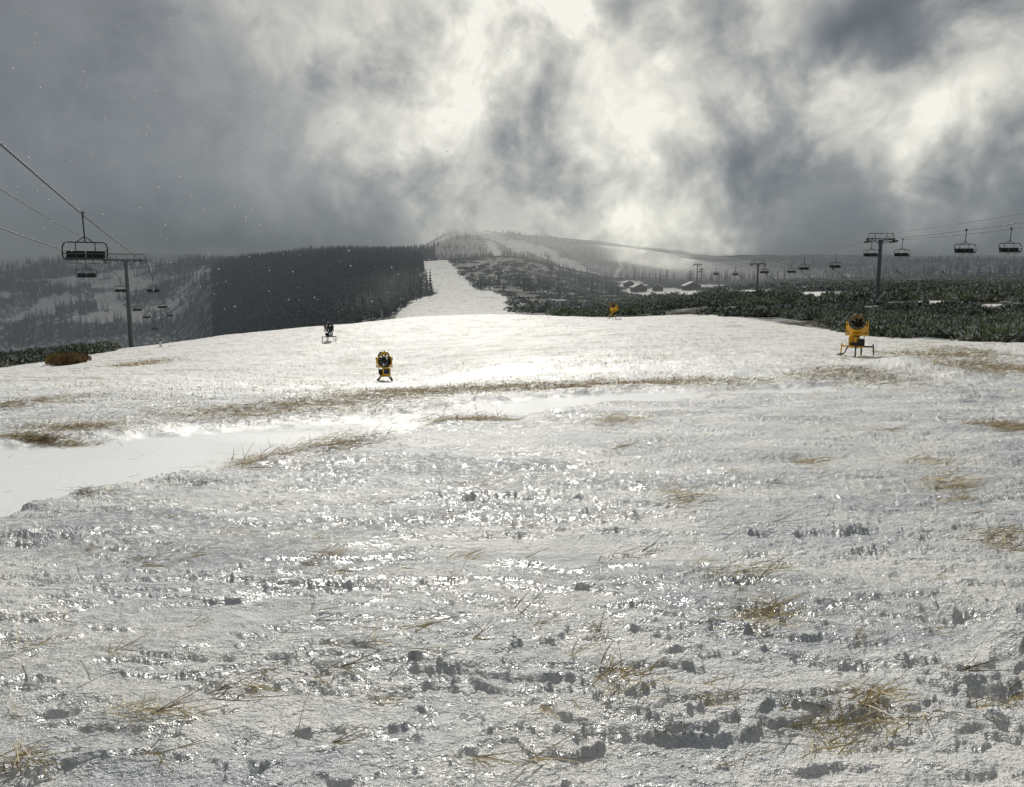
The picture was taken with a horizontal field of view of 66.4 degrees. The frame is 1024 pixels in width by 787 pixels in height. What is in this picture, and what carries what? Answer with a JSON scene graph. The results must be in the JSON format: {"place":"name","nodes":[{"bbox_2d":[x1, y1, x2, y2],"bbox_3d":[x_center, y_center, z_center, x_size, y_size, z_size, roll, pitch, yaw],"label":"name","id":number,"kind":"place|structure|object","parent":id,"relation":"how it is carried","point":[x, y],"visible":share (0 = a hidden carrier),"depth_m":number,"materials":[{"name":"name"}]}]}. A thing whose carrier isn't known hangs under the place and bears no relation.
{"place":"outdoors","nodes":[
{"label":"outdoors","id":0,"kind":"place"},
{"bbox_2d":[12,8,588,313],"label":"falling snowflakes","id":1,"kind":"object","parent":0,"point":[303,166],"visible":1,"depth_m":7.68,"materials":[{"name":"white"}]},
{"bbox_2d":[0,231,1023,786],"bbox_3d":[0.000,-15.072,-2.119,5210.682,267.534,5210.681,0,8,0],"label":"snowy ground","id":2,"kind":"structure","parent":0,"point":[462,699],"depth_m":5.58,"materials":[{"name":"white snow"}]},
{"bbox_2d":[44,350,91,365],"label":"dry heather bush","id":3,"kind":"object","parent":2,"relation":"on","point":[57,359],"visible":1,"depth_m":72.06,"materials":[{"name":"brown plant"}]},
{"bbox_2d":[0,252,232,343],"bbox_3d":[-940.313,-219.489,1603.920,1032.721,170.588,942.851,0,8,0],"label":"spruce forest","id":4,"kind":"object","parent":2,"relation":"on","point":[212,261],"visible":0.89,"depth_m":1442.91,"materials":[{"name":"green plant"}]},
{"bbox_2d":[104,254,146,347],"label":"chairlift tower","id":5,"kind":"structure","parent":2,"relation":"on","point":[129,318],"depth_m":133.58,"materials":[{"name":"metal"}]},
{"bbox_2d":[0,227,164,335],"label":"lift cable","id":6,"kind":"object","parent":5,"relation":"attached to","point":[58,248],"visible":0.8,"depth_m":71.93,"materials":[{"name":"black metal"}]},
{"bbox_2d":[75,260,97,278],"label":"chairlift chair","id":7,"kind":"object","parent":6,"relation":"hanging from","point":[86,275],"visible":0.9,"depth_m":104.75,"materials":[{"name":"metal"}]},
{"bbox_2d":[115,283,125,291],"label":"chairlift chair","id":8,"kind":"object","parent":6,"relation":"hanging from","point":[120,290],"visible":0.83,"depth_m":161.11,"materials":[{"name":"metal"}]},
{"bbox_2d":[0,142,175,330],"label":"lift cable","id":9,"kind":"object","parent":5,"relation":"attached to","point":[24,164],"visible":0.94,"depth_m":38.23,"materials":[{"name":"black metal"}]},
{"bbox_2d":[61,212,107,263],"bbox_3d":[-27.070,-9.855,49.466,2.630,3.251,0.970,-3,9,-22],"label":"chairlift chair","id":10,"kind":"object","parent":9,"relation":"hanging from","point":[83,255],"visible":0.98,"depth_m":49.69,"materials":[{"name":"metal"}]},
{"bbox_2d":[146,277,159,291],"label":"chairlift chair","id":11,"kind":"object","parent":9,"relation":"hanging from","point":[151,290],"visible":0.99,"depth_m":160.03,"materials":[{"name":"metal"}]},
{"bbox_2d":[210,242,436,336],"bbox_3d":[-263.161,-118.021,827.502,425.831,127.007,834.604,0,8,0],"label":"spruce forest","id":12,"kind":"object","parent":2,"relation":"on","point":[386,288],"visible":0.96,"depth_m":710.07,"materials":[{"name":"green plant"}]},
{"bbox_2d":[322,322,336,340],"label":"snow gun","id":13,"kind":"object","parent":2,"relation":"on","point":[329,329],"visible":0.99,"depth_m":90.01,"materials":[{"name":"black metal"}]},
{"bbox_2d":[376,351,392,380],"bbox_3d":[-7.240,-1.564,45.254,1.270,1.858,1.138,-2,8,-12],"label":"snow gun","id":14,"kind":"object","parent":2,"relation":"on","point":[383,362],"visible":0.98,"depth_m":44.89,"materials":[{"name":"yellow paint"}]},
{"bbox_2d":[0,344,1023,780],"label":"straw litter","id":15,"kind":"object","parent":2,"relation":"on","point":[288,404],"visible":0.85,"depth_m":7.39,"materials":[{"name":"beige plant"}]},
{"bbox_2d":[0,299,1023,366],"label":"dwarf pine shrubs","id":16,"kind":"object","parent":2,"relation":"on","point":[1001,323],"visible":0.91,"depth_m":87.57,"materials":[{"name":"green plant"}]},
{"bbox_2d":[46,304,1022,401],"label":"dry grass stubble","id":17,"kind":"object","parent":2,"relation":"on","point":[462,372],"visible":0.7,"depth_m":37.92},
{"bbox_2d":[608,302,620,318],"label":"snow gun","id":18,"kind":"object","parent":2,"relation":"on","point":[613,309],"visible":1,"depth_m":119.48,"materials":[{"name":"yellow paint"}]},
{"bbox_2d":[623,280,633,287],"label":"ski hut","id":19,"kind":"object","parent":2,"relation":"on","point":[628,284],"visible":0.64,"depth_m":674.25,"materials":[{"name":"white wood"}]},
{"bbox_2d":[630,283,646,291],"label":"ski hut","id":20,"kind":"object","parent":2,"relation":"on","point":[638,287],"visible":1,"depth_m":604.88,"materials":[{"name":"brown wood"}]},
{"bbox_2d":[652,284,662,290],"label":"ski hut","id":21,"kind":"object","parent":2,"relation":"on","point":[657,287],"visible":0.99,"depth_m":599.41,"materials":[{"name":"brown wood"}]},
{"bbox_2d":[681,281,701,289],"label":"ski hut","id":22,"kind":"object","parent":2,"relation":"on","point":[690,285],"visible":0.85,"depth_m":581.43,"materials":[{"name":"white wood"}]},
{"bbox_2d":[693,264,701,290],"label":"chairlift tower","id":23,"kind":"structure","parent":2,"relation":"on","point":[697,265],"depth_m":466.87,"materials":[{"name":"metal"}]},
{"bbox_2d":[670,227,1023,276],"bbox_3d":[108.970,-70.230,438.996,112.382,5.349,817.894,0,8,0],"label":"lift cable","id":24,"kind":"object","parent":23,"relation":"attached to","point":[888,241],"visible":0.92,"depth_m":132.57,"materials":[{"name":"black metal"}]},
{"bbox_2d":[829,254,841,267],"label":"chairlift chair","id":25,"kind":"object","parent":24,"relation":"hanging from","point":[834,266],"visible":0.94,"depth_m":174.81,"materials":[{"name":"metal"}]},
{"bbox_2d":[894,238,909,257],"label":"chairlift chair","id":26,"kind":"object","parent":24,"relation":"hanging from","point":[900,254],"visible":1,"depth_m":133.48,"materials":[{"name":"metal"}]},
{"bbox_2d":[999,227,1021,252],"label":"chairlift chair","id":27,"kind":"object","parent":24,"relation":"hanging from","point":[1009,250],"visible":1,"depth_m":96.54,"materials":[{"name":"metal"}]},
{"bbox_2d":[680,213,1023,271],"bbox_3d":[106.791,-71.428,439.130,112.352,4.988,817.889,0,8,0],"label":"lift cable","id":28,"kind":"object","parent":23,"relation":"attached to","point":[902,231],"visible":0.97,"depth_m":120.78,"materials":[{"name":"black metal"}]},
{"bbox_2d":[422,255,1023,313],"bbox_3d":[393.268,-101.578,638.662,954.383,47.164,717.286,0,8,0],"label":"dwarf pine shrubs","id":29,"kind":"object","parent":2,"relation":"on","point":[626,298],"visible":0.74,"depth_m":565.56,"materials":[{"name":"green plant"}]},
{"bbox_2d":[434,229,1023,294],"bbox_3d":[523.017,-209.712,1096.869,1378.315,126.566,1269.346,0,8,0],"label":"spruce trees","id":30,"kind":"object","parent":2,"relation":"on","point":[843,271],"visible":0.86,"depth_m":1005.24,"materials":[{"name":"green plant"}]},
{"bbox_2d":[750,260,765,289],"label":"chairlift tower","id":31,"kind":"structure","parent":2,"relation":"on","point":[757,265],"depth_m":260.42,"materials":[{"name":"grey metal"}]},
{"bbox_2d":[545,280,1023,316],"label":"dwarf pine shrubs","id":32,"kind":"object","parent":2,"relation":"on","point":[780,297],"visible":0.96,"depth_m":175.25,"materials":[{"name":"green plant"}]},
{"bbox_2d":[838,313,873,357],"bbox_3d":[18.747,-3.197,43.000,1.896,2.392,1.798,-5,9,-32],"label":"snow gun","id":33,"kind":"object","parent":2,"relation":"on","point":[857,329],"visible":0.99,"depth_m":42.76,"materials":[{"name":"yellow paint"}]},
{"bbox_2d":[832,267,879,306],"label":"snow lance","id":34,"kind":"object","parent":2,"relation":"on","point":[859,287],"visible":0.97,"depth_m":132.13,"materials":[{"name":"metal"}]},
{"bbox_2d":[864,233,897,304],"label":"chairlift tower","id":35,"kind":"structure","parent":2,"relation":"on","point":[878,273],"depth_m":138.12,"materials":[{"name":"metal"}]},
{"bbox_2d":[665,222,1022,276],"bbox_3d":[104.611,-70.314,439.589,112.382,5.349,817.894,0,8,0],"label":"lift cable","id":36,"kind":"object","parent":35,"relation":"attached to","point":[889,238],"visible":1,"depth_m":121.12,"materials":[{"name":"black metal"}]},
{"bbox_2d":[760,263,768,272],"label":"chairlift chair","id":37,"kind":"object","parent":36,"relation":"hanging from","point":[764,269],"visible":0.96,"depth_m":237.28,"materials":[{"name":"metal"}]},
{"bbox_2d":[798,257,809,270],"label":"chairlift chair","id":38,"kind":"object","parent":36,"relation":"hanging from","point":[802,268],"visible":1,"depth_m":185.72,"materials":[{"name":"metal"}]},
{"bbox_2d":[863,239,879,257],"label":"chairlift chair","id":39,"kind":"object","parent":36,"relation":"hanging from","point":[870,255],"visible":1,"depth_m":136.02,"materials":[{"name":"metal"}]},
{"bbox_2d":[954,229,976,254],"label":"chairlift chair","id":40,"kind":"object","parent":36,"relation":"hanging from","point":[964,250],"visible":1,"depth_m":99.00,"materials":[{"name":"metal"}]},
{"bbox_2d":[941,270,984,302],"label":"snow lance","id":41,"kind":"object","parent":2,"relation":"on","point":[965,288],"visible":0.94,"depth_m":126.42,"materials":[{"name":"metal"}]},
{"bbox_2d":[0,0,1023,269],"label":"sky","id":42,"kind":"structure","parent":0,"point":[700,127],"materials":[{"name":"grey"}]},
{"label":"chairlift tower","id":43,"kind":"object","parent":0,"visible":0},
{"bbox_2d":[0,188,156,316],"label":"lift cable","id":44,"kind":"object","parent":43,"relation":"attached to","point":[60,224],"visible":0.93,"depth_m":57.14,"materials":[{"name":"black metal"}]}
]}

